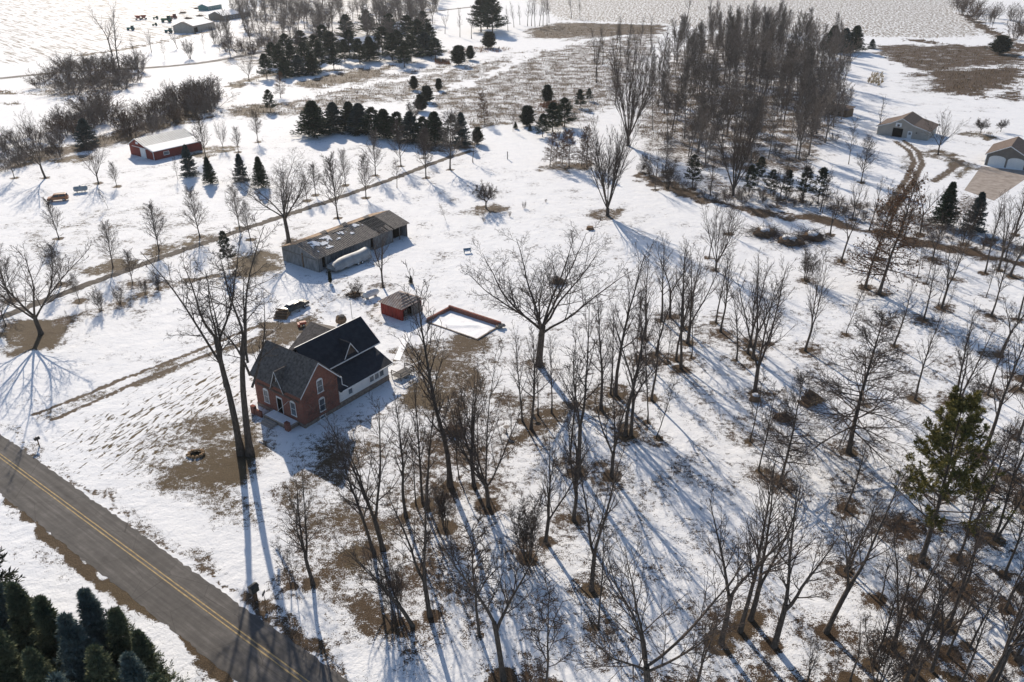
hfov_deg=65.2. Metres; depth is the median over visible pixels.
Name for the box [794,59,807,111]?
bare tree
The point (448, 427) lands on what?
brush pile
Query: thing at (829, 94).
deep wood
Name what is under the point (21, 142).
brush shrub
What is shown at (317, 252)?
old barn
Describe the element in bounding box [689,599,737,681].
bare tree
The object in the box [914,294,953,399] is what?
bare tree
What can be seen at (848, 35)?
spruce tree
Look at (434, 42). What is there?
pine tree
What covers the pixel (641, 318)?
bare tree
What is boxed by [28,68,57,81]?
brush shrub
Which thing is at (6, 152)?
bare tree
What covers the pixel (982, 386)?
bare tree
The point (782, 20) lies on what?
bare tree
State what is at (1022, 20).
brush shrub
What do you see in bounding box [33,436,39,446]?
mailbox
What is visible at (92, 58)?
brush shrub
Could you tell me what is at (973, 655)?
bare tree
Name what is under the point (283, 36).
pine tree
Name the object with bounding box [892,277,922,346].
bare tree
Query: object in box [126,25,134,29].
farm machine
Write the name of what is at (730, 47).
bare tree
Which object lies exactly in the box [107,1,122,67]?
bare tree
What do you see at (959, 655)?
sapling
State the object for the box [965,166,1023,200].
concrete drive
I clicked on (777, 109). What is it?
bare tree
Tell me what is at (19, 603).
spruce tree
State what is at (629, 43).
bare tree
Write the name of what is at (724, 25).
bare tree
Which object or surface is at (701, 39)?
bare tree
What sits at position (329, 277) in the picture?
columnar evergreen
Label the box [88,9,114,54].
bare tree
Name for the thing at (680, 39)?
bare tree
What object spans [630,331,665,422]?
sapling
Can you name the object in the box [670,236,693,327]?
bare tree
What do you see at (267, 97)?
pine tree
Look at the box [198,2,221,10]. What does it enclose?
farm barn
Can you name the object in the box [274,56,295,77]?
spruce tree
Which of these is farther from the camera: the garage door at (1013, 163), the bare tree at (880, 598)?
the garage door at (1013, 163)
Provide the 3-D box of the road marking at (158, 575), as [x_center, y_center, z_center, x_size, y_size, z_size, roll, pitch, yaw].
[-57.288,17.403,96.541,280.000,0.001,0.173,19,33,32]
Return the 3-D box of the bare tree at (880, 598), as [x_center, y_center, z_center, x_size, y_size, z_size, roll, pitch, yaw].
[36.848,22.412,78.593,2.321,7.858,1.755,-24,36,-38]
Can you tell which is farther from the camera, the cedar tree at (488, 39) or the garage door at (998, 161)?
the cedar tree at (488, 39)
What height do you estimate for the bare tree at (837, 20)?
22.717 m
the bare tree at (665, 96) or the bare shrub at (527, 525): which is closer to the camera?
the bare shrub at (527, 525)
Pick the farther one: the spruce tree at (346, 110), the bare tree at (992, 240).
the spruce tree at (346, 110)
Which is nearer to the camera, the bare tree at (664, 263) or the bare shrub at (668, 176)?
the bare tree at (664, 263)
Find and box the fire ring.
[186,448,204,458]
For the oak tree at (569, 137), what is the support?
on the ground at (122, 410)
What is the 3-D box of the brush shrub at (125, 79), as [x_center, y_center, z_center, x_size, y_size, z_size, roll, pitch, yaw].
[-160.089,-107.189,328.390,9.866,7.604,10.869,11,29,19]
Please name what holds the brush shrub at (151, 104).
on the ground at (122, 410)
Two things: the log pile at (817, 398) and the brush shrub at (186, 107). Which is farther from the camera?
the brush shrub at (186, 107)
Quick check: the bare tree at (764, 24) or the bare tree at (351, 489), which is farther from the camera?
the bare tree at (764, 24)
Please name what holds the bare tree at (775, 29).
on the ground at (122, 410)
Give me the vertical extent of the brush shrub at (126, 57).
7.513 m
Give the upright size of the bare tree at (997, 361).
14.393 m
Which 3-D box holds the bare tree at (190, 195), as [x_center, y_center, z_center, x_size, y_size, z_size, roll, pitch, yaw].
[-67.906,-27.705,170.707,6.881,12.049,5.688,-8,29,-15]
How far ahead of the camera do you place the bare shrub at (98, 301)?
138.99 m
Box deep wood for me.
[657,4,863,163]
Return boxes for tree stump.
[586,226,593,230]
[749,393,760,402]
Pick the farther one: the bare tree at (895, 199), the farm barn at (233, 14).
the farm barn at (233, 14)
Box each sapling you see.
[269,539,291,585]
[282,541,298,586]
[392,158,400,177]
[399,425,430,504]
[441,502,515,635]
[445,398,467,478]
[465,399,489,474]
[469,131,480,162]
[518,565,585,681]
[556,345,596,462]
[583,514,620,628]
[604,614,618,658]
[626,287,647,355]
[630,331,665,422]
[654,369,681,438]
[664,313,678,362]
[681,641,702,681]
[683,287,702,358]
[745,363,771,441]
[754,380,790,470]
[761,650,774,681]
[762,202,769,224]
[765,280,789,342]
[810,322,818,347]
[820,171,836,212]
[825,641,846,681]
[845,117,859,163]
[845,279,868,334]
[862,355,877,405]
[907,225,920,265]
[912,230,930,277]
[917,574,953,643]
[921,232,934,268]
[923,227,946,281]
[938,260,954,304]
[944,637,969,675]
[951,236,964,274]
[984,251,1002,296]
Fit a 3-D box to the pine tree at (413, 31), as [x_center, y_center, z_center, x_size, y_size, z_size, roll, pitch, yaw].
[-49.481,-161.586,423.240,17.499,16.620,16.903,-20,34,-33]
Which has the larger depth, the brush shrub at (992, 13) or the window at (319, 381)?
the brush shrub at (992, 13)
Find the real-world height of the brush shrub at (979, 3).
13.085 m
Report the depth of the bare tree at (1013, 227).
159.03 m
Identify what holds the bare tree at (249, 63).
on the ground at (122, 410)
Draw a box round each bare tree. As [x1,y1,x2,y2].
[0,109,47,178]
[0,140,19,177]
[0,232,92,334]
[0,243,26,300]
[0,292,9,325]
[40,197,65,238]
[41,241,66,283]
[65,272,83,300]
[76,131,109,182]
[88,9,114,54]
[92,218,121,266]
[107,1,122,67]
[107,160,119,185]
[120,249,136,282]
[121,214,284,456]
[129,36,137,56]
[139,201,166,250]
[144,31,151,51]
[165,25,177,48]
[178,184,210,237]
[189,112,211,156]
[214,120,226,146]
[221,148,324,243]
[224,185,246,227]
[230,127,241,151]
[234,54,253,79]
[236,199,255,239]
[249,109,262,141]
[273,461,326,585]
[299,175,312,198]
[306,163,321,194]
[310,389,409,550]
[315,151,347,218]
[321,421,376,553]
[332,534,414,627]
[335,149,351,184]
[352,151,375,197]
[358,128,387,175]
[368,226,390,286]
[377,465,443,617]
[380,389,416,517]
[387,119,410,165]
[388,259,461,487]
[391,368,428,503]
[411,123,436,177]
[411,336,536,507]
[413,376,443,507]
[415,127,430,157]
[424,522,553,681]
[431,108,463,169]
[441,358,496,487]
[456,216,654,366]
[470,7,476,38]
[504,321,530,421]
[515,323,556,429]
[528,421,600,542]
[529,343,542,414]
[532,0,536,21]
[541,335,560,412]
[543,284,613,474]
[554,402,601,521]
[564,443,636,591]
[567,518,772,681]
[577,112,642,215]
[580,283,614,410]
[580,350,645,476]
[590,29,597,57]
[592,42,605,82]
[595,41,602,75]
[596,25,604,53]
[599,29,607,64]
[605,298,620,394]
[606,238,656,395]
[606,310,663,436]
[607,34,661,145]
[609,32,616,65]
[616,15,624,52]
[617,46,622,71]
[622,284,669,436]
[623,30,635,69]
[626,30,639,71]
[629,282,648,358]
[636,49,647,86]
[636,252,658,338]
[638,16,645,44]
[639,49,651,94]
[642,60,649,100]
[645,43,655,76]
[646,68,658,129]
[646,144,661,189]
[646,300,674,400]
[649,53,658,96]
[650,239,694,317]
[653,273,686,355]
[654,231,682,320]
[656,55,665,106]
[657,74,671,130]
[659,239,697,369]
[660,49,671,86]
[660,135,675,167]
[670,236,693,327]
[671,29,676,67]
[672,265,706,360]
[673,78,688,132]
[674,28,683,75]
[677,12,688,61]
[677,58,694,137]
[677,238,734,343]
[679,17,693,57]
[680,13,685,55]
[681,60,690,102]
[686,27,697,85]
[689,66,700,108]
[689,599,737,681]
[690,45,701,94]
[690,88,706,154]
[690,143,702,188]
[693,62,710,105]
[695,90,711,152]
[696,22,706,78]
[696,22,707,82]
[699,485,811,644]
[700,53,710,82]
[700,191,753,270]
[704,52,719,111]
[704,213,718,257]
[705,19,713,54]
[707,9,721,49]
[707,148,720,195]
[708,6,713,45]
[708,74,722,149]
[708,109,723,161]
[711,109,764,195]
[712,0,720,28]
[712,59,719,87]
[714,250,735,322]
[715,30,723,53]
[716,19,726,53]
[716,94,731,147]
[719,29,733,81]
[719,246,741,331]
[723,253,799,392]
[724,28,736,91]
[725,4,734,30]
[726,10,733,34]
[726,197,737,231]
[727,284,748,360]
[729,14,737,67]
[731,85,748,142]
[732,51,741,86]
[734,4,742,30]
[737,257,774,353]
[737,451,792,633]
[740,89,749,135]
[740,439,820,621]
[743,16,749,50]
[746,80,753,103]
[746,260,766,345]
[747,27,755,53]
[747,367,833,492]
[748,14,757,39]
[748,93,764,162]
[748,250,791,358]
[749,0,756,35]
[753,98,764,150]
[756,49,768,90]
[757,17,761,42]
[759,11,772,46]
[761,6,767,26]
[761,15,769,42]
[761,79,770,109]
[766,85,784,158]
[768,18,777,53]
[768,466,850,648]
[773,12,785,53]
[773,56,787,101]
[773,149,794,196]
[775,40,796,102]
[775,75,786,128]
[776,22,785,73]
[779,11,786,49]
[780,2,788,36]
[785,28,797,57]
[786,40,795,91]
[787,62,794,85]
[789,33,804,94]
[790,71,814,158]
[791,9,801,50]
[791,72,808,133]
[791,304,932,486]
[792,22,804,77]
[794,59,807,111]
[798,12,808,48]
[800,44,816,95]
[801,34,815,97]
[801,147,813,200]
[801,630,823,681]
[803,250,837,350]
[804,7,814,32]
[804,22,810,37]
[805,22,817,43]
[805,74,817,106]
[816,23,831,58]
[816,54,824,78]
[819,168,832,211]
[823,458,915,634]
[829,184,846,234]
[829,478,899,571]
[830,12,840,53]
[836,62,846,93]
[837,19,844,59]
[840,186,869,261]
[844,51,852,81]
[845,437,877,509]
[847,610,871,681]
[849,174,869,218]
[849,489,887,569]
[856,135,878,181]
[868,177,886,230]
[872,565,913,665]
[877,509,966,650]
[878,97,886,122]
[878,537,901,600]
[884,179,908,234]
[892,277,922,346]
[902,534,986,681]
[904,373,1001,501]
[905,188,921,235]
[910,607,952,681]
[911,583,974,673]
[914,171,947,234]
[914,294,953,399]
[914,539,950,615]
[921,245,945,319]
[922,110,969,154]
[923,211,951,259]
[928,558,1002,672]
[939,224,975,308]
[946,501,1007,627]
[946,566,996,655]
[948,425,1023,543]
[950,298,983,388]
[950,317,1005,397]
[953,191,989,244]
[956,438,1004,560]
[960,585,1002,681]
[963,494,1002,590]
[969,570,1017,648]
[980,202,1004,271]
[981,312,1023,456]
[984,412,1023,474]
[985,560,1023,681]
[986,307,1020,394]
[990,237,1018,315]
[991,422,1023,540]
[992,189,1007,239]
[993,405,1023,490]
[993,593,1023,681]
[994,187,1023,270]
[997,480,1023,537]
[998,293,1023,354]
[1002,199,1022,259]
[1003,501,1023,575]
[1003,541,1023,609]
[1009,232,1023,276]
[1010,381,1023,439]
[1011,427,1023,480]
[1012,185,1023,232]
[1013,604,1023,660]
[1017,272,1023,319]
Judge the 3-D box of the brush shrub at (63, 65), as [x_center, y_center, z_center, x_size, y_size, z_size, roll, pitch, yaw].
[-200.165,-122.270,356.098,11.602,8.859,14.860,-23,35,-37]
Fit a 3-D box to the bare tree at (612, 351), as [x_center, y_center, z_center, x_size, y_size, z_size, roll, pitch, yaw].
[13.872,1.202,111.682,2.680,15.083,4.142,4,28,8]
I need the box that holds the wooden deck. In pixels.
[391,362,413,381]
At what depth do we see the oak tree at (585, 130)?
220.95 m
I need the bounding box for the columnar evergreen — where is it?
[327,271,331,282]
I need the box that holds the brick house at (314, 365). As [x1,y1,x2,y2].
[250,316,392,431]
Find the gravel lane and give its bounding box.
[0,150,474,319]
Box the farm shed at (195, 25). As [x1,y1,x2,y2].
[173,17,214,32]
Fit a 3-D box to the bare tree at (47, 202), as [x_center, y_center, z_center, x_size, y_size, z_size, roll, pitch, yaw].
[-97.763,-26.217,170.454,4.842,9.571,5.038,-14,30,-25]
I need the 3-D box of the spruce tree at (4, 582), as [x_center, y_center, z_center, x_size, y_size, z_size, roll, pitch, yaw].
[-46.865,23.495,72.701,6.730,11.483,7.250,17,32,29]
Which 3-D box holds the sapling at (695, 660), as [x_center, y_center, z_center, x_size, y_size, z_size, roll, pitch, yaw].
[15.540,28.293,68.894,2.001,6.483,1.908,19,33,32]
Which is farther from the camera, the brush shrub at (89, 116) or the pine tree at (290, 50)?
the pine tree at (290, 50)
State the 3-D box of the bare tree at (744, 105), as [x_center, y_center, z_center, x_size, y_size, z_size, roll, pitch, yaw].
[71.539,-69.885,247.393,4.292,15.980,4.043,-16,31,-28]
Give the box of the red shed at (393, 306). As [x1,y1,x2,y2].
[377,291,424,320]
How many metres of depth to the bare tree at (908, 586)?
71.36 m
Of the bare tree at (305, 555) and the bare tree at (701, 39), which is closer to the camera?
the bare tree at (305, 555)
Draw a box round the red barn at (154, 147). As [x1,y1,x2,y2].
[127,128,201,160]
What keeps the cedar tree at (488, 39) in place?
on the ground at (122, 410)
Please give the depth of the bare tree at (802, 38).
333.98 m
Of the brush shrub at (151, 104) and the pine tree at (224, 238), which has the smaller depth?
the pine tree at (224, 238)
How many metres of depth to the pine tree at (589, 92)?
306.33 m
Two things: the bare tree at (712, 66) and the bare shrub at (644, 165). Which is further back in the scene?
the bare tree at (712, 66)
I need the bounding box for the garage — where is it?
[984,136,1023,169]
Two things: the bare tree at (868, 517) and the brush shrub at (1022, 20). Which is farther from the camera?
the brush shrub at (1022, 20)
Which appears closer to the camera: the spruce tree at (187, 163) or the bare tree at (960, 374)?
the bare tree at (960, 374)
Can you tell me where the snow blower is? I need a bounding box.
[297,318,309,327]
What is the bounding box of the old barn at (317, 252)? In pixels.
[280,210,408,271]
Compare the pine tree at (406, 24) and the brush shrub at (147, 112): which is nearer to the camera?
the brush shrub at (147, 112)
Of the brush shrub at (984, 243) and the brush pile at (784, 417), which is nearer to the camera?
the brush pile at (784, 417)
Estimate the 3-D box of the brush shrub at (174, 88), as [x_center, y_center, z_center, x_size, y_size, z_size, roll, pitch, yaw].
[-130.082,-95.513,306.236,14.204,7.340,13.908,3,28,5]
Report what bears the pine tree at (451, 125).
on the ground at (122, 410)
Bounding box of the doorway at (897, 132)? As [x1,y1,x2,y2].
[892,128,902,136]
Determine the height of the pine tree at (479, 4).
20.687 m
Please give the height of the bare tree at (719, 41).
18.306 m
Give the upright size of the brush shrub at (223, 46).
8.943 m
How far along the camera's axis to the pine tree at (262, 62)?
348.97 m
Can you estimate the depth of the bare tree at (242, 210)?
169.45 m
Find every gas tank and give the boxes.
[73,185,87,192]
[363,288,378,299]
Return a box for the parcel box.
[247,582,258,601]
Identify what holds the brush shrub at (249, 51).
on the ground at (122, 410)
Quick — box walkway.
[394,331,410,359]
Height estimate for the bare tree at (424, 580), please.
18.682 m
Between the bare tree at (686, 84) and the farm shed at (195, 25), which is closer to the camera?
the bare tree at (686, 84)
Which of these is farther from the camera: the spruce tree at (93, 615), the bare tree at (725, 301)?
the bare tree at (725, 301)
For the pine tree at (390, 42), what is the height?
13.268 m
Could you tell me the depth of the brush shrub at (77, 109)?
274.40 m
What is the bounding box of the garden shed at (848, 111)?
[829,103,855,117]
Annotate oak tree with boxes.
[272,72,285,97]
[475,90,491,121]
[541,130,559,165]
[550,129,561,159]
[556,129,570,163]
[557,128,580,167]
[577,124,599,166]
[577,131,589,165]
[832,185,906,287]
[843,168,938,294]
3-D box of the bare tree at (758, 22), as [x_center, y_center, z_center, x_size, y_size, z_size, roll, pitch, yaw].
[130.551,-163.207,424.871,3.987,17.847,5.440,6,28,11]
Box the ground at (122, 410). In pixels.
[0,0,1023,681]
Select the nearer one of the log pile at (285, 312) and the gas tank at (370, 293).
the log pile at (285, 312)
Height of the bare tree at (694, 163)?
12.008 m
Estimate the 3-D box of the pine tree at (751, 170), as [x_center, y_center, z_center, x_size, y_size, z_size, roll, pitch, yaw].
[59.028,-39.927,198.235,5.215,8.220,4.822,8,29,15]
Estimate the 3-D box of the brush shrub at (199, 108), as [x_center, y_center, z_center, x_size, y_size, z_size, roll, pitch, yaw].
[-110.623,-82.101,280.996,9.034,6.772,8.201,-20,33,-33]
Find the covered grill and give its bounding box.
[335,314,346,324]
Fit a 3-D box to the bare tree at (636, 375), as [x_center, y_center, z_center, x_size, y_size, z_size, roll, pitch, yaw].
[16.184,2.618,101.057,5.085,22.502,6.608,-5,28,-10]
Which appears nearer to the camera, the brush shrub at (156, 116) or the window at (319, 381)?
the window at (319, 381)
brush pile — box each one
[341,288,363,299]
[434,420,475,440]
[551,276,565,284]
[738,220,786,239]
[762,221,825,251]
[765,409,801,427]
[791,222,835,245]
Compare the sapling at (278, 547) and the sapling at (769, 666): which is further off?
the sapling at (278, 547)
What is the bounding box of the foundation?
[425,305,505,339]
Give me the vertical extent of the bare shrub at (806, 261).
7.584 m
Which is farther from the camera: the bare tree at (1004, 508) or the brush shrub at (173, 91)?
the brush shrub at (173, 91)
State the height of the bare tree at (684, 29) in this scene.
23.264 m
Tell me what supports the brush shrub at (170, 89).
on the ground at (122, 410)
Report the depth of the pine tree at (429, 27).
428.00 m
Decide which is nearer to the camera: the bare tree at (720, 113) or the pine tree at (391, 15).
the bare tree at (720, 113)
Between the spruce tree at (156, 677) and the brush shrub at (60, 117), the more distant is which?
the brush shrub at (60, 117)
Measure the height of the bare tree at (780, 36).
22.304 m
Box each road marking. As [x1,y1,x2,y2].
[0,454,309,681]
[0,457,302,681]
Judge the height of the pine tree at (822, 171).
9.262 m
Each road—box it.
[0,7,470,78]
[0,434,348,681]
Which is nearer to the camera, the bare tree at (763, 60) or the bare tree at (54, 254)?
the bare tree at (54, 254)
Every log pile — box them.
[273,308,290,319]
[797,389,822,407]
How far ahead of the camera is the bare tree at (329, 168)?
179.87 m
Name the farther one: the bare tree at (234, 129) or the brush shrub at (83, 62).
the brush shrub at (83, 62)
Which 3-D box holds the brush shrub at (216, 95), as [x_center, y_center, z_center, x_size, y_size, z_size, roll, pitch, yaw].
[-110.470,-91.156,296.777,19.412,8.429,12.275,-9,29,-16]
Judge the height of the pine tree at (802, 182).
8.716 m
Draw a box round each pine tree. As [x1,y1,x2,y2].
[0,546,24,583]
[215,230,237,266]
[256,53,277,78]
[260,89,278,110]
[263,42,281,63]
[268,44,289,68]
[274,33,298,54]
[284,43,295,66]
[292,30,308,49]
[296,42,310,67]
[300,34,328,55]
[311,42,327,66]
[313,24,337,49]
[321,31,339,52]
[323,44,342,68]
[333,14,358,36]
[335,29,353,55]
[336,39,350,60]
[348,38,372,63]
[354,9,378,30]
[356,106,379,131]
[372,26,388,51]
[376,33,402,59]
[380,13,399,31]
[381,111,404,137]
[389,30,403,51]
[392,41,418,66]
[396,35,425,61]
[399,15,418,36]
[407,19,431,45]
[408,116,429,138]
[416,11,435,31]
[423,37,446,57]
[425,24,440,40]
[446,115,458,139]
[466,0,491,31]
[471,0,509,31]
[473,4,504,28]
[533,113,551,136]
[544,102,565,129]
[551,97,579,126]
[574,89,587,104]
[585,88,593,98]
[683,154,703,181]
[739,165,759,194]
[750,156,768,185]
[760,169,779,195]
[778,169,798,197]
[795,167,818,195]
[807,167,831,201]
[885,384,1019,562]
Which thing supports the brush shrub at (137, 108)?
on the ground at (122, 410)
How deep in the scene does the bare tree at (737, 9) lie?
429.04 m
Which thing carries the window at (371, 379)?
in the brick house at (314, 365)
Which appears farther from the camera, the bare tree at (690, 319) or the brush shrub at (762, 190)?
the brush shrub at (762, 190)
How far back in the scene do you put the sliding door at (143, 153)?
231.69 m
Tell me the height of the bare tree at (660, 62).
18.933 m
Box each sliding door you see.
[140,148,146,157]
[411,303,420,315]
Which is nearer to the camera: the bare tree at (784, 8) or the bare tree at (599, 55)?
the bare tree at (599, 55)
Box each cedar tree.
[408,75,418,88]
[412,94,428,110]
[420,85,434,100]
[434,78,442,89]
[449,45,468,64]
[465,45,475,59]
[471,127,483,143]
[480,31,496,47]
[518,105,535,125]
[540,84,555,101]
[984,35,1015,53]
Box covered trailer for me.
[326,247,371,274]
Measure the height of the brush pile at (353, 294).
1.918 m
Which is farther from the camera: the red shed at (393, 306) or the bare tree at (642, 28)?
the bare tree at (642, 28)
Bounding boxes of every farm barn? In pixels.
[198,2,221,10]
[208,8,250,20]
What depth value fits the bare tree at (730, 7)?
428.20 m
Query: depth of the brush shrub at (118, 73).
341.93 m
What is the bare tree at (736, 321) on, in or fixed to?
on the ground at (122, 410)
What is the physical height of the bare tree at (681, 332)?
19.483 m
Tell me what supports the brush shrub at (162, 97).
on the ground at (122, 410)
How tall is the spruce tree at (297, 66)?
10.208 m
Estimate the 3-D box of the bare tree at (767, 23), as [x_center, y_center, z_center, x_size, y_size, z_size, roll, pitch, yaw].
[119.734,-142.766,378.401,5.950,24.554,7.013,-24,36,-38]
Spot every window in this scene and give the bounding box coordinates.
[263,388,269,403]
[290,401,296,416]
[316,378,323,393]
[319,397,325,411]
[348,387,353,395]
[369,375,374,383]
[374,372,379,380]
[379,370,384,377]
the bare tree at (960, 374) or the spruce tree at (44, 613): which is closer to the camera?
the spruce tree at (44, 613)
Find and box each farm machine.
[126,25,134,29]
[161,15,171,22]
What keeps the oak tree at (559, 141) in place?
on the ground at (122, 410)
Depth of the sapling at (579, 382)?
95.94 m
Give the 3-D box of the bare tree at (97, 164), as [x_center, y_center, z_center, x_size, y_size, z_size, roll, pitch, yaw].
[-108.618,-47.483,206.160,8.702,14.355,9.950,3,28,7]
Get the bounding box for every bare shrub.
[84,286,104,310]
[109,283,124,303]
[137,278,147,293]
[148,272,161,288]
[179,38,193,58]
[205,26,218,43]
[347,279,363,292]
[371,552,412,622]
[405,97,420,116]
[431,470,459,528]
[505,486,555,560]
[639,151,655,174]
[659,157,680,188]
[798,245,831,281]
[860,600,936,681]
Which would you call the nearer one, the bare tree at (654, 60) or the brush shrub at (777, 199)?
the brush shrub at (777, 199)
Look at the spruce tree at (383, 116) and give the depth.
250.69 m
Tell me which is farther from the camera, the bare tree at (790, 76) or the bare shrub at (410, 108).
the bare tree at (790, 76)
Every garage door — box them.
[987,156,1005,167]
[1006,158,1023,169]
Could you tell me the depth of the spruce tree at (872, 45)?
435.81 m
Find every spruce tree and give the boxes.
[0,576,13,586]
[0,582,22,652]
[0,628,26,681]
[3,582,56,671]
[20,646,57,681]
[29,594,67,671]
[45,670,74,681]
[52,611,117,681]
[70,118,100,148]
[75,587,113,659]
[82,643,121,681]
[104,604,180,678]
[117,650,152,681]
[130,628,198,681]
[147,672,169,681]
[178,144,201,177]
[201,157,218,183]
[232,153,250,182]
[250,156,269,188]
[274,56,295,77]
[289,100,335,137]
[291,54,307,76]
[303,52,324,75]
[323,102,347,134]
[336,101,358,132]
[344,103,372,136]
[358,36,382,61]
[367,108,395,138]
[395,111,420,144]
[413,31,434,57]
[419,111,449,144]
[452,112,473,146]
[819,25,842,48]
[836,27,854,53]
[845,25,869,51]
[867,39,876,48]
[925,181,960,227]
[958,192,988,232]
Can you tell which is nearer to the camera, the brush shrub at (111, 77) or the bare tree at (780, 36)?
the brush shrub at (111, 77)
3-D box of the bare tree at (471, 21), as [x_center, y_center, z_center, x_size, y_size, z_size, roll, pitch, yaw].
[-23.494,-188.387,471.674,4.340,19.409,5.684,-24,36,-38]
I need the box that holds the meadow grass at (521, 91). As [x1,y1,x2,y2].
[1,13,1023,141]
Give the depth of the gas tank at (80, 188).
201.75 m
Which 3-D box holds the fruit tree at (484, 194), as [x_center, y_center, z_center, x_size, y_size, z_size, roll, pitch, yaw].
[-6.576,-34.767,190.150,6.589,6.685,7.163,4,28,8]
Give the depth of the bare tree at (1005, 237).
153.58 m
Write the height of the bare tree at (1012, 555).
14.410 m
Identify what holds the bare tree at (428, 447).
on the ground at (122, 410)
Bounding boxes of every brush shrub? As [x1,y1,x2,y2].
[0,126,8,143]
[0,134,12,151]
[0,160,11,171]
[1,126,19,140]
[1,131,31,144]
[7,138,29,153]
[7,142,30,156]
[7,146,27,165]
[14,122,36,135]
[14,144,38,161]
[20,74,48,87]
[23,136,54,156]
[27,125,48,141]
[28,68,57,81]
[34,126,58,143]
[36,66,82,92]
[38,60,65,71]
[39,110,77,126]
[39,114,86,137]
[39,138,67,158]
[40,114,70,132]
[42,65,62,77]
[43,129,63,147]
[45,72,78,84]
[46,51,82,64]
[47,73,107,96]
[47,103,75,120]
[50,56,75,75]
[51,109,100,125]
[55,101,93,120]
[57,113,94,126]
[58,61,84,79]
[59,116,94,134]
[60,93,93,111]
[64,54,103,72]
[65,53,110,68]
[65,119,98,136]
[67,105,101,126]
[69,93,100,103]
[70,87,115,107]
[73,57,106,75]
[73,72,123,90]
[74,69,107,88]
[75,98,113,122]
[77,67,108,80]
[82,85,122,101]
[82,106,109,124]
[85,57,115,73]
[86,68,107,77]
[91,100,129,121]
[93,47,119,64]
[94,70,124,86]
[94,103,133,130]
[96,96,128,117]
[104,56,134,76]
[107,111,142,132]
[108,70,131,89]
[109,53,142,66]
[109,64,132,80]
[110,118,143,137]
[115,106,134,117]
[117,50,141,67]
[120,110,142,126]
[121,65,145,82]
[121,113,168,132]
[124,53,149,72]
[125,103,163,123]
[129,102,162,117]
[130,98,157,114]
[142,91,182,114]
[144,80,204,100]
[146,110,167,125]
[150,89,179,108]
[155,98,181,119]
[156,103,182,122]
[157,84,183,102]
[159,93,194,114]
[161,81,193,93]
[166,83,202,98]
[170,74,212,100]
[173,96,187,110]
[179,86,209,113]
[181,76,219,86]
[184,72,218,91]
[185,98,209,116]
[187,85,239,106]
[191,87,221,112]
[196,77,221,91]
[212,37,236,51]
[218,31,234,48]
[230,36,247,46]
[230,40,249,54]
[237,44,258,56]
[243,37,265,49]
[245,40,255,49]
[260,30,284,41]
[635,162,643,171]
[657,131,674,141]
[660,177,680,185]
[671,172,682,181]
[719,192,732,202]
[733,187,747,199]
[737,191,750,203]
[743,184,758,193]
[744,152,768,163]
[755,191,767,202]
[756,186,768,196]
[766,141,784,153]
[774,194,783,201]
[784,187,795,197]
[789,192,802,207]
[800,198,813,207]
[815,199,827,206]
[822,191,837,202]
[828,130,844,140]
[830,196,850,206]
[839,204,848,214]
[843,199,862,206]
[855,200,870,210]
[859,209,870,220]
[908,211,928,223]
[915,225,935,233]
[936,220,950,230]
[948,0,969,10]
[950,225,963,235]
[956,0,975,14]
[959,2,986,21]
[969,0,993,11]
[971,7,991,18]
[978,237,994,248]
[981,8,1001,21]
[987,661,1017,681]
[990,2,1010,18]
[994,243,1013,252]
[1000,16,1023,31]
[1002,603,1023,639]
[1005,2,1023,20]
[1005,19,1023,40]
[1012,245,1023,258]
[1012,649,1023,668]
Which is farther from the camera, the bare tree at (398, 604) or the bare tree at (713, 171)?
the bare tree at (713, 171)
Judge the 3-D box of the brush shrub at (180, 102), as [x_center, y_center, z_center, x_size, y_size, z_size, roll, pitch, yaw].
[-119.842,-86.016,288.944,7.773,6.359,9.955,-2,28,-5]
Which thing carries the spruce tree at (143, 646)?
on the ground at (122, 410)
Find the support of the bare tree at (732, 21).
on the ground at (122, 410)
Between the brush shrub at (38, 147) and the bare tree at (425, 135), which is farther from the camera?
the brush shrub at (38, 147)
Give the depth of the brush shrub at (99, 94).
291.53 m
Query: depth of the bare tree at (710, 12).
438.57 m
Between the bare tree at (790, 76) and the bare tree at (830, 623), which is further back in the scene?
the bare tree at (790, 76)
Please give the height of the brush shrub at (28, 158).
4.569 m
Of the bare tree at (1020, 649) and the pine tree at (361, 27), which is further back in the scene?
the pine tree at (361, 27)
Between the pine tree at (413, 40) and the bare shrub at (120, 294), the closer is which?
the bare shrub at (120, 294)
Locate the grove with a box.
[213,0,439,57]
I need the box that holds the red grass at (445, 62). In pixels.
[431,46,560,108]
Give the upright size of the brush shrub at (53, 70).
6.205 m
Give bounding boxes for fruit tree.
[470,179,498,207]
[973,117,990,133]
[996,120,1009,131]
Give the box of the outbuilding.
[876,111,938,140]
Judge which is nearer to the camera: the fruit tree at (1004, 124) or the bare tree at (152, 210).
the bare tree at (152, 210)
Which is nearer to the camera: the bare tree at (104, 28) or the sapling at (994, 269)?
the sapling at (994, 269)
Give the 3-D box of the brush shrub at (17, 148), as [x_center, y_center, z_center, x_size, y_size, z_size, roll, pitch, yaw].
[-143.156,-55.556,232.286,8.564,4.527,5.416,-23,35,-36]
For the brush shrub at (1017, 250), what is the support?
on the ground at (122, 410)
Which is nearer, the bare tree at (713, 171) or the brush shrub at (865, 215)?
the brush shrub at (865, 215)
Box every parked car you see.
[47,192,68,201]
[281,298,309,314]
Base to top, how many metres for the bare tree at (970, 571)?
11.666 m
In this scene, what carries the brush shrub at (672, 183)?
on the ground at (122, 410)
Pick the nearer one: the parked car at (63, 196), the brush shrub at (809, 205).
the brush shrub at (809, 205)
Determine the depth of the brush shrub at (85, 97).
292.33 m
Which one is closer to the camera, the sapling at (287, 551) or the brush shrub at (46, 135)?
the sapling at (287, 551)
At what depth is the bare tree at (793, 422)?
93.02 m
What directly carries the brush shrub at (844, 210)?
on the ground at (122, 410)

